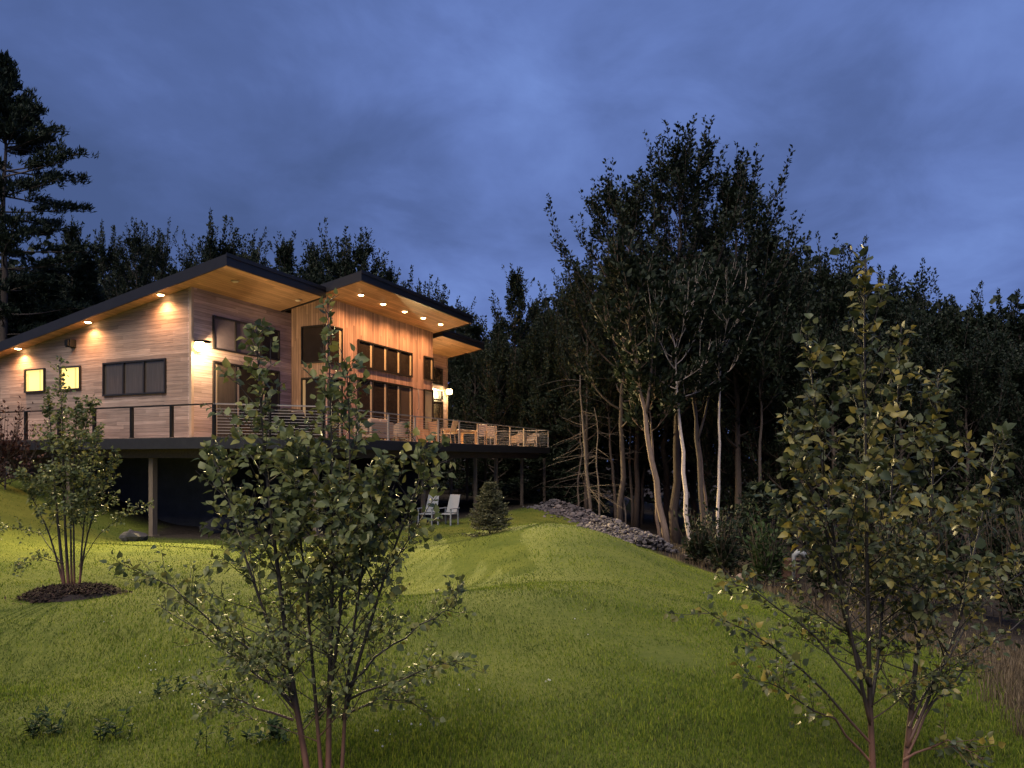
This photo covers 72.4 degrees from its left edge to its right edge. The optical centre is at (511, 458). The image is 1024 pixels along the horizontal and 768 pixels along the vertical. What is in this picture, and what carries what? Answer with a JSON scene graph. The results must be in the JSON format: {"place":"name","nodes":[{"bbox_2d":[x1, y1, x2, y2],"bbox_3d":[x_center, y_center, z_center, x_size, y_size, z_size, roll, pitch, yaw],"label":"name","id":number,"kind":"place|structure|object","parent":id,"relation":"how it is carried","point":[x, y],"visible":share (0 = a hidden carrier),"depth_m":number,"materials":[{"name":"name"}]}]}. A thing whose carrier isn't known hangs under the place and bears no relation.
{"place":"outdoors","nodes":[
{"label":"outdoors","id":0,"kind":"place"},
{"bbox_2d":[0,458,1023,767],"bbox_3d":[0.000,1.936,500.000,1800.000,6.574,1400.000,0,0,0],"label":"ground","id":1,"kind":"structure","parent":0,"point":[470,568],"depth_m":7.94,"materials":[{"name":"green plant"}]},
{"bbox_2d":[0,396,47,489],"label":"red shrub","id":2,"kind":"object","parent":1,"relation":"on","point":[11,446],"visible":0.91,"depth_m":23.52,"materials":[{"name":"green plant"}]},
{"bbox_2d":[18,701,72,738],"bbox_3d":[-3.009,1.700,4.513,0.251,0.191,0.255,0,0,-9],"label":"weed plant","id":3,"kind":"object","parent":1,"relation":"on","point":[46,722],"visible":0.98,"depth_m":4.51,"materials":[{"name":"green plant"}]},
{"bbox_2d":[0,49,104,341],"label":"white pine","id":4,"kind":"object","parent":1,"relation":"on","point":[22,112],"visible":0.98,"depth_m":37.88,"materials":[{"name":"green plant"}]},
{"bbox_2d":[4,581,132,603],"bbox_3d":[-6.614,1.962,10.400,1.587,0.287,1.566,0,0,38],"label":"mulch ring","id":5,"kind":"object","parent":1,"relation":"on","point":[54,592],"visible":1,"depth_m":10.11,"materials":[{"name":"soil"}]},
{"bbox_2d":[0,356,154,585],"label":"young birch","id":6,"kind":"object","parent":5,"relation":"on","point":[65,442],"visible":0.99,"depth_m":10.47,"materials":[{"name":"green plant"}]},
{"bbox_2d":[49,214,100,311],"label":"broadleaf tree","id":7,"kind":"object","parent":1,"relation":"on","point":[73,233],"visible":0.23,"depth_m":45.81,"materials":[{"name":"green plant"}]},
{"bbox_2d":[61,249,108,317],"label":"dark spruce","id":8,"kind":"object","parent":1,"relation":"on","point":[87,276],"visible":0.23,"depth_m":40.65,"materials":[{"name":"green plant"}]},
{"bbox_2d":[67,220,149,312],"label":"broadleaf tree","id":9,"kind":"object","parent":1,"relation":"on","point":[106,262],"visible":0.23,"depth_m":49.54,"materials":[{"name":"green plant"}]},
{"bbox_2d":[91,706,138,739],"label":"weed plant","id":10,"kind":"object","parent":1,"relation":"on","point":[109,727],"visible":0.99,"depth_m":4.43,"materials":[{"name":"green plant"}]},
{"bbox_2d":[96,217,170,297],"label":"broadleaf tree","id":11,"kind":"object","parent":1,"relation":"on","point":[136,248],"visible":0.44,"depth_m":46.69,"materials":[{"name":"green plant"}]},
{"bbox_2d":[125,217,177,288],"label":"broadleaf tree","id":12,"kind":"object","parent":1,"relation":"on","point":[164,254],"visible":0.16,"depth_m":51.71,"materials":[{"name":"green plant"}]},
{"bbox_2d":[173,229,217,273],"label":"broadleaf tree","id":13,"kind":"object","parent":1,"relation":"on","point":[189,264],"visible":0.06,"depth_m":48.33,"materials":[{"name":"green plant"}]},
{"bbox_2d":[172,207,268,273],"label":"broadleaf tree","id":14,"kind":"object","parent":1,"relation":"on","point":[213,251],"visible":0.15,"depth_m":49.41,"materials":[{"name":"green plant"}]},
{"bbox_2d":[0,252,484,526],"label":"house","id":15,"kind":"structure","parent":1,"relation":"on","point":[170,340],"depth_m":26.29,"materials":[{"name":"brown wood"}]},
{"bbox_2d":[24,368,45,392],"bbox_3d":[-17.963,-2.939,26.341,1.169,0.889,0.077,0,0,24],"label":"window","id":16,"kind":"structure","parent":15,"relation":"in","point":[34,379],"depth_m":26.36,"materials":[{"name":"yellow glass"}]},
{"bbox_2d":[59,365,80,390],"bbox_3d":[-16.121,-2.935,25.539,1.121,0.865,0.077,0,0,24],"label":"window","id":17,"kind":"structure","parent":15,"relation":"in","point":[74,372],"depth_m":25.53,"materials":[{"name":"yellow glass"}]},
{"bbox_2d":[102,358,166,395],"bbox_3d":[-13.097,-2.802,24.219,3.087,1.184,0.077,0,0,24],"label":"window","id":18,"kind":"structure","parent":15,"relation":"in","point":[147,376],"depth_m":24.22,"materials":[{"name":"black glass"}]},
{"bbox_2d":[212,315,279,360],"bbox_3d":[-9.590,-4.334,25.451,0.077,1.160,3.221,0,0,24],"label":"window","id":19,"kind":"structure","parent":15,"relation":"in","point":[225,331],"depth_m":24.84,"materials":[{"name":"black glass"}]},
{"bbox_2d":[212,361,279,436],"bbox_3d":[-9.590,-2.008,25.451,0.077,2.705,3.221,0,0,24],"label":"glass door","id":20,"kind":"structure","parent":15,"relation":"in","point":[227,392],"depth_m":24.90,"materials":[{"name":"black"}]},
{"bbox_2d":[229,457,263,519],"bbox_3d":[-10.520,1.165,27.833,0.066,2.570,1.800,0,0,24],"label":"basement door","id":21,"kind":"structure","parent":15,"relation":"in","point":[236,479],"depth_m":27.95,"materials":[{"name":"black"}]},
{"bbox_2d":[301,324,324,363],"bbox_3d":[-7.713,-4.425,27.125,1.129,1.460,0.077,0,0,24],"label":"window","id":22,"kind":"structure","parent":15,"relation":"in","point":[311,340],"depth_m":27.18,"materials":[{"name":"black glass"}]},
{"bbox_2d":[301,377,324,437],"bbox_3d":[-7.713,-1.905,27.125,1.129,2.500,0.077,0,0,24],"label":"glass door","id":23,"kind":"structure","parent":15,"relation":"in","point":[307,389],"depth_m":27.21,"materials":[{"name":"black"}]},
{"bbox_2d":[357,339,412,377],"bbox_3d":[-5.469,-4.331,30.590,0.077,1.128,4.189,0,0,24],"label":"window","id":24,"kind":"structure","parent":15,"relation":"in","point":[382,358],"depth_m":30.56,"materials":[{"name":"black glass"}]},
{"bbox_2d":[357,377,412,440],"bbox_3d":[-5.469,-1.996,30.590,0.077,2.681,4.189,0,0,24],"label":"glass door","id":25,"kind":"structure","parent":15,"relation":"in","point":[386,397],"depth_m":30.65,"materials":[{"name":"black"}]},
{"bbox_2d":[423,389,433,429],"bbox_3d":[-4.035,-2.371,33.891,0.077,1.915,0.864,0,0,24],"label":"window","id":26,"kind":"structure","parent":15,"relation":"in","point":[428,395],"depth_m":33.84,"materials":[{"name":"black"}]},
{"bbox_2d":[0,403,549,535],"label":"raised deck","id":27,"kind":"structure","parent":1,"relation":"on","point":[154,449],"depth_m":24.36,"materials":[{"name":"paint"}]},
{"bbox_2d":[240,716,309,744],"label":"weed plant","id":28,"kind":"object","parent":1,"relation":"on","point":[274,731],"visible":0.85,"depth_m":4.40,"materials":[{"name":"green plant"}]},
{"bbox_2d":[267,231,311,276],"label":"broadleaf tree","id":29,"kind":"object","parent":1,"relation":"on","point":[284,253],"visible":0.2,"depth_m":49.74,"materials":[{"name":"green plant"}]},
{"bbox_2d":[99,287,489,767],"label":"young birch","id":30,"kind":"object","parent":1,"relation":"on","point":[364,529],"visible":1,"depth_m":3.60,"materials":[{"name":"green plant"}]},
{"bbox_2d":[279,246,351,284],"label":"broadleaf tree","id":31,"kind":"object","parent":1,"relation":"on","point":[304,274],"visible":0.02,"depth_m":44.55,"materials":[{"name":"green plant"}]},
{"bbox_2d":[305,216,368,283],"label":"broadleaf tree","id":32,"kind":"object","parent":1,"relation":"on","point":[328,260],"visible":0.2,"depth_m":48.26,"materials":[{"name":"green plant"}]},
{"bbox_2d":[328,227,400,283],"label":"broadleaf tree","id":33,"kind":"object","parent":1,"relation":"on","point":[361,249],"visible":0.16,"depth_m":49.72,"materials":[{"name":"green plant"}]},
{"bbox_2d":[430,356,488,492],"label":"dark spruce","id":34,"kind":"object","parent":1,"relation":"on","point":[463,462],"visible":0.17,"depth_m":51.59,"materials":[{"name":"green plant"}]},
{"bbox_2d":[448,328,511,491],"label":"broadleaf tree","id":35,"kind":"object","parent":1,"relation":"on","point":[467,363],"visible":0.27,"depth_m":49.57,"materials":[{"name":"green plant"}]},
{"bbox_2d":[448,299,526,484],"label":"broadleaf tree","id":36,"kind":"object","parent":1,"relation":"on","point":[476,330],"visible":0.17,"depth_m":53.10,"materials":[{"name":"green plant"}]},
{"bbox_2d":[462,478,513,537],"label":"young spruce","id":37,"kind":"object","parent":1,"relation":"on","point":[488,503],"visible":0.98,"depth_m":20.41,"materials":[{"name":"green plant"}]},
{"bbox_2d":[448,329,532,489],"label":"broadleaf tree","id":38,"kind":"object","parent":1,"relation":"on","point":[499,364],"visible":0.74,"depth_m":45.33,"materials":[{"name":"green plant"}]},
{"bbox_2d":[453,371,527,496],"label":"hemlock","id":39,"kind":"object","parent":1,"relation":"on","point":[470,480],"visible":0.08,"depth_m":49.17,"materials":[{"name":"green plant"}]},
{"bbox_2d":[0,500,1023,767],"bbox_3d":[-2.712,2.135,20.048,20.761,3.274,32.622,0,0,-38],"label":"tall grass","id":40,"kind":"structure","parent":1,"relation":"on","point":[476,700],"depth_m":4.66,"materials":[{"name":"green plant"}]},
{"bbox_2d":[0,235,1023,517],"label":"wood","id":41,"kind":"object","parent":1,"relation":"on","point":[548,299],"depth_m":57.99,"materials":[{"name":"green plant"}]},
{"bbox_2d":[0,484,1023,767],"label":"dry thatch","id":42,"kind":"object","parent":1,"relation":"on","point":[498,702],"visible":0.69,"depth_m":5.12,"materials":[{"name":"brown plant"}]},
{"bbox_2d":[480,263,545,496],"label":"broadleaf tree","id":43,"kind":"object","parent":1,"relation":"on","point":[515,296],"visible":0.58,"depth_m":46.61,"materials":[{"name":"green plant"}]},
{"bbox_2d":[487,361,558,501],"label":"hemlock","id":44,"kind":"object","parent":1,"relation":"on","point":[515,479],"visible":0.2,"depth_m":46.13,"materials":[{"name":"green plant"}]},
{"bbox_2d":[476,321,577,498],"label":"broadleaf tree","id":45,"kind":"object","parent":1,"relation":"on","point":[533,355],"visible":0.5,"depth_m":45.00,"materials":[{"name":"green plant"}]},
{"bbox_2d":[499,356,604,506],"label":"hemlock","id":46,"kind":"object","parent":1,"relation":"on","point":[536,482],"visible":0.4,"depth_m":43.99,"materials":[{"name":"green plant"}]},
{"bbox_2d":[521,314,594,504],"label":"broadleaf tree","id":47,"kind":"object","parent":1,"relation":"on","point":[541,406],"visible":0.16,"depth_m":44.42,"materials":[{"name":"green plant"}]},
{"bbox_2d":[537,258,607,502],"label":"broadleaf tree","id":48,"kind":"object","parent":1,"relation":"on","point":[553,326],"visible":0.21,"depth_m":44.52,"materials":[{"name":"green plant"}]},
{"bbox_2d":[530,378,618,515],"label":"hemlock","id":49,"kind":"object","parent":1,"relation":"on","point":[570,442],"visible":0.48,"depth_m":42.45,"materials":[{"name":"green plant"}]},
{"bbox_2d":[535,375,622,511],"bbox_3d":[3.588,-0.378,35.854,5.094,8.047,5.689,0,0,0],"label":"dead snag","id":50,"kind":"object","parent":1,"relation":"on","point":[587,477],"visible":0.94,"depth_m":36.46,"materials":[{"name":"brown wood"}]},
{"bbox_2d":[552,252,619,512],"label":"broadleaf tree","id":51,"kind":"object","parent":1,"relation":"on","point":[586,311],"visible":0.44,"depth_m":39.86,"materials":[{"name":"green plant"}]},
{"bbox_2d":[537,308,634,515],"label":"broadleaf tree","id":52,"kind":"object","parent":1,"relation":"on","point":[563,436],"visible":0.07,"depth_m":43.66,"materials":[{"name":"green plant"}]},
{"bbox_2d":[535,249,657,493],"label":"broadleaf tree","id":53,"kind":"object","parent":1,"relation":"on","point":[547,328],"visible":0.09,"depth_m":44.61,"materials":[{"name":"green plant"}]},
{"bbox_2d":[567,337,632,518],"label":"slender tree","id":54,"kind":"object","parent":1,"relation":"on","point":[601,373],"visible":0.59,"depth_m":37.75,"materials":[{"name":"green plant"}]},
{"bbox_2d":[523,499,689,555],"bbox_3d":[4.082,3.095,33.350,5.721,1.839,12.502,0,0,-13],"label":"rock rubble","id":55,"kind":"object","parent":1,"relation":"on","point":[613,527],"visible":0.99,"depth_m":31.50,"materials":[{"name":"grey stone"}]},
{"bbox_2d":[571,299,673,517],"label":"broadleaf tree","id":56,"kind":"object","parent":1,"relation":"on","point":[617,465],"visible":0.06,"depth_m":44.82,"materials":[{"name":"green plant"}]},
{"bbox_2d":[544,157,709,522],"bbox_3d":[6.493,-5.396,35.164,8.081,18.719,7.381,0,0,40],"label":"tall maple","id":57,"kind":"object","parent":1,"relation":"on","point":[598,210],"visible":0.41,"depth_m":35.01,"materials":[{"name":"green plant"}]},
{"bbox_2d":[586,219,678,548],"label":"slender tree","id":58,"kind":"object","parent":1,"relation":"on","point":[624,275],"visible":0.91,"depth_m":29.40,"materials":[{"name":"green plant"}]},
{"bbox_2d":[581,241,690,528],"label":"broadleaf tree","id":59,"kind":"object","parent":1,"relation":"on","point":[636,519],"visible":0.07,"depth_m":39.87,"materials":[{"name":"green plant"}]},
{"bbox_2d":[601,242,703,527],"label":"broadleaf tree","id":60,"kind":"object","parent":1,"relation":"on","point":[666,476],"visible":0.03,"depth_m":43.76,"materials":[{"name":"green plant"}]},
{"bbox_2d":[603,398,703,523],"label":"broadleaf tree","id":61,"kind":"object","parent":1,"relation":"on","point":[627,484],"visible":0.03,"depth_m":45.24,"materials":[{"name":"green plant"}]},
{"bbox_2d":[607,315,715,542],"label":"slender tree","id":62,"kind":"object","parent":1,"relation":"on","point":[629,367],"visible":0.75,"depth_m":29.80,"materials":[{"name":"green plant"}]},
{"bbox_2d":[631,250,725,539],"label":"white birch","id":63,"kind":"object","parent":1,"relation":"on","point":[675,303],"visible":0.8,"depth_m":29.36,"materials":[{"name":"green plant"}]},
{"bbox_2d":[588,113,771,543],"bbox_3d":[8.412,-6.296,34.475,8.779,21.506,9.816,0,0,0],"label":"tall maple","id":64,"kind":"object","parent":1,"relation":"on","point":[677,168],"visible":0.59,"depth_m":33.25,"materials":[{"name":"green plant"}]},
{"bbox_2d":[635,291,735,534],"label":"slender tree","id":65,"kind":"object","parent":1,"relation":"on","point":[699,405],"visible":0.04,"depth_m":33.06,"materials":[{"name":"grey plant"}]},
{"bbox_2d":[641,255,732,526],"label":"broadleaf tree","id":66,"kind":"object","parent":1,"relation":"on","point":[692,486],"visible":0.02,"depth_m":44.80,"materials":[{"name":"green plant"}]},
{"bbox_2d":[641,263,744,525],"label":"slender tree","id":67,"kind":"object","parent":1,"relation":"on","point":[717,385],"visible":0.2,"depth_m":31.21,"materials":[{"name":"green plant"}]},
{"bbox_2d":[673,499,720,565],"bbox_3d":[6.746,2.867,25.502,1.762,2.735,1.660,0,0,0],"label":"shrub","id":68,"kind":"object","parent":1,"relation":"on","point":[696,545],"visible":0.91,"depth_m":25.33,"materials":[{"name":"green plant"}]},
{"bbox_2d":[653,203,756,521],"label":"broadleaf tree","id":69,"kind":"object","parent":1,"relation":"on","point":[694,455],"visible":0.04,"depth_m":40.90,"materials":[{"name":"green plant"}]},
{"bbox_2d":[671,246,763,536],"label":"white birch","id":70,"kind":"object","parent":1,"relation":"on","point":[727,286],"visible":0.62,"depth_m":30.71,"materials":[{"name":"green plant"}]},
{"bbox_2d":[703,498,750,573],"bbox_3d":[7.304,2.794,24.049,1.455,3.003,2.005,0,0,0],"label":"shrub","id":71,"kind":"object","parent":1,"relation":"on","point":[723,546],"visible":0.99,"depth_m":23.80,"materials":[{"name":"green plant"}]},
{"bbox_2d":[657,141,824,544],"bbox_3d":[10.833,-5.325,34.375,7.710,20.204,8.458,0,0,30],"label":"tall maple","id":72,"kind":"object","parent":1,"relation":"on","point":[776,267],"visible":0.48,"depth_m":34.11,"materials":[{"name":"green plant"}]},
{"bbox_2d":[671,270,820,537],"bbox_3d":[12.434,-2.633,36.513,7.797,14.856,7.104,0,0,8],"label":"broadleaf tree","id":73,"kind":"object","parent":1,"relation":"on","point":[704,442],"visible":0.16,"depth_m":36.12,"materials":[{"name":"green plant"}]},
{"bbox_2d":[725,283,795,537],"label":"slender tree","id":74,"kind":"object","parent":1,"relation":"on","point":[761,325],"visible":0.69,"depth_m":32.47,"materials":[{"name":"green plant"}]},
{"bbox_2d":[710,473,810,580],"bbox_3d":[9.167,2.526,25.509,4.411,4.077,4.503,0,0,0],"label":"hemlock bush","id":75,"kind":"object","parent":1,"relation":"on","point":[764,501],"visible":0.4,"depth_m":25.21,"materials":[{"name":"green plant"}]},
{"bbox_2d":[735,503,794,587],"bbox_3d":[7.720,2.800,21.568,1.657,3.000,1.736,0,0,-27],"label":"shrub","id":76,"kind":"object","parent":1,"relation":"on","point":[767,557],"visible":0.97,"depth_m":21.27,"materials":[{"name":"green plant"}]},
{"bbox_2d":[731,216,811,535],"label":"broadleaf tree","id":77,"kind":"object","parent":1,"relation":"on","point":[769,247],"visible":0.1,"depth_m":37.55,"materials":[{"name":"green plant"}]},
{"bbox_2d":[688,256,859,539],"bbox_3d":[13.319,-2.842,35.615,8.050,15.338,7.335,0,0,25],"label":"broadleaf tree","id":78,"kind":"object","parent":1,"relation":"on","point":[777,295],"visible":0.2,"depth_m":35.30,"materials":[{"name":"green plant"}]},
{"bbox_2d":[759,243,830,538],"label":"broadleaf tree","id":79,"kind":"object","parent":1,"relation":"on","point":[796,260],"visible":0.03,"depth_m":37.63,"materials":[{"name":"green plant"}]},
{"bbox_2d":[737,300,878,549],"bbox_3d":[14.445,-1.399,34.165,6.479,12.345,5.904,0,0,44],"label":"broadleaf tree","id":80,"kind":"object","parent":1,"relation":"on","point":[775,408],"visible":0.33,"depth_m":33.33,"materials":[{"name":"green plant"}]},
{"bbox_2d":[740,275,904,536],"bbox_3d":[15.715,-2.577,37.165,7.163,14.978,7.861,0,0,-10],"label":"broadleaf tree","id":81,"kind":"object","parent":1,"relation":"on","point":[840,307],"visible":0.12,"depth_m":36.27,"materials":[{"name":"green plant"}]},
{"bbox_2d":[751,326,895,541],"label":"broadleaf tree","id":82,"kind":"object","parent":1,"relation":"on","point":[818,374],"visible":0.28,"depth_m":32.66,"materials":[{"name":"green plant"}]},
{"bbox_2d":[797,499,857,600],"bbox_3d":[9.054,2.773,19.867,1.847,3.249,1.798,0,0,35],"label":"shrub","id":83,"kind":"object","parent":1,"relation":"on","point":[819,579],"visible":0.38,"depth_m":19.83,"materials":[{"name":"green plant"}]},
{"bbox_2d":[657,539,1023,740],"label":"dry grass","id":84,"kind":"structure","parent":1,"relation":"on","point":[1013,663],"depth_m":7.81,"materials":[{"name":"plant"}]},
{"bbox_2d":[663,243,1023,767],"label":"young birch","id":85,"kind":"object","parent":1,"relation":"on","point":[887,572],"visible":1,"depth_m":3.60,"materials":[{"name":"green plant"}]},
{"bbox_2d":[781,231,905,541],"bbox_3d":[18.163,-3.732,38.203,6.786,17.318,6.074,0,0,0],"label":"broadleaf tree","id":86,"kind":"object","parent":1,"relation":"on","point":[829,279],"visible":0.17,"depth_m":37.66,"materials":[{"name":"green plant"}]},
{"bbox_2d":[821,276,915,541],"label":"broadleaf tree","id":87,"kind":"object","parent":1,"relation":"on","point":[887,306],"visible":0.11,"depth_m":35.75,"materials":[{"name":"green plant"}]},
{"bbox_2d":[808,313,950,551],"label":"broadleaf tree","id":88,"kind":"object","parent":1,"relation":"on","point":[886,494],"visible":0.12,"depth_m":33.10,"materials":[{"name":"green plant"}]},
{"bbox_2d":[825,326,964,541],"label":"broadleaf tree","id":89,"kind":"object","parent":1,"relation":"on","point":[919,402],"visible":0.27,"depth_m":31.15,"materials":[{"name":"green plant"}]},
{"bbox_2d":[845,485,944,600],"bbox_3d":[11.003,2.636,19.869,2.553,3.790,2.188,0,0,0],"label":"dark shrub","id":90,"kind":"object","parent":1,"relation":"on","point":[878,553],"visible":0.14,"depth_m":19.74,"materials":[{"name":"green plant"}]},
{"bbox_2d":[854,257,949,485],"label":"broadleaf tree","id":91,"kind":"object","parent":1,"relation":"on","point":[917,296],"visible":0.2,"depth_m":37.39,"materials":[{"name":"green plant"}]},
{"bbox_2d":[872,293,997,537],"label":"broadleaf tree","id":92,"kind":"object","parent":1,"relation":"on","point":[935,319],"visible":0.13,"depth_m":35.18,"materials":[{"name":"green plant"}]},
{"bbox_2d":[872,320,1016,535],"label":"broadleaf tree","id":93,"kind":"object","parent":1,"relation":"on","point":[929,364],"visible":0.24,"depth_m":32.17,"materials":[{"name":"green plant"}]},
{"bbox_2d":[901,490,988,608],"bbox_3d":[11.795,2.658,19.104,2.104,3.691,2.283,0,0,36],"label":"dark shrub","id":94,"kind":"object","parent":1,"relation":"on","point":[945,547],"visible":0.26,"depth_m":18.75,"materials":[{"name":"green plant"}]},
{"bbox_2d":[889,333,1023,557],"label":"broadleaf tree","id":95,"kind":"object","parent":1,"relation":"on","point":[973,374],"visible":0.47,"depth_m":30.31,"materials":[{"name":"green plant"}]},
{"bbox_2d":[903,298,1023,532],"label":"broadleaf tree","id":96,"kind":"object","parent":1,"relation":"on","point":[965,340],"visible":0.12,"depth_m":34.86,"materials":[{"name":"green plant"}]},
{"bbox_2d":[921,280,1012,542],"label":"broadleaf tree","id":97,"kind":"object","parent":1,"relation":"on","point":[978,311],"visible":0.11,"depth_m":36.28,"materials":[{"name":"green plant"}]},
{"bbox_2d":[935,322,1023,542],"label":"broadleaf tree","id":98,"kind":"object","parent":1,"relation":"on","point":[994,380],"visible":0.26,"depth_m":31.45,"materials":[{"name":"green plant"}]},
{"bbox_2d":[943,308,1023,551],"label":"broadleaf tree","id":99,"kind":"object","parent":1,"relation":"on","point":[998,331],"visible":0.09,"depth_m":35.04,"materials":[{"name":"green plant"}]},
{"bbox_2d":[946,488,1023,623],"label":"dark shrub","id":100,"kind":"object","parent":1,"relation":"on","point":[993,546],"visible":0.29,"depth_m":17.33,"materials":[{"name":"green plant"}]},
{"bbox_2d":[973,339,1023,528],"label":"broadleaf tree","id":101,"kind":"object","parent":1,"relation":"on","point":[1016,398],"visible":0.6,"depth_m":29.93,"materials":[{"name":"green plant"}]},
{"bbox_2d":[983,287,1023,543],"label":"broadleaf tree","id":102,"kind":"object","parent":1,"relation":"on","point":[1014,321],"visible":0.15,"depth_m":35.91,"materials":[{"name":"green plant"}]},
{"bbox_2d":[991,489,1023,627],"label":"dark shrub","id":103,"kind":"object","parent":1,"relation":"on","point":[1004,604],"visible":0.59,"depth_m":16.20,"materials":[{"name":"green plant"}]},
{"bbox_2d":[0,0,1023,461],"label":"sky","id":104,"kind":"structure","parent":0,"point":[443,129],"materials":[{"name":"blue"}]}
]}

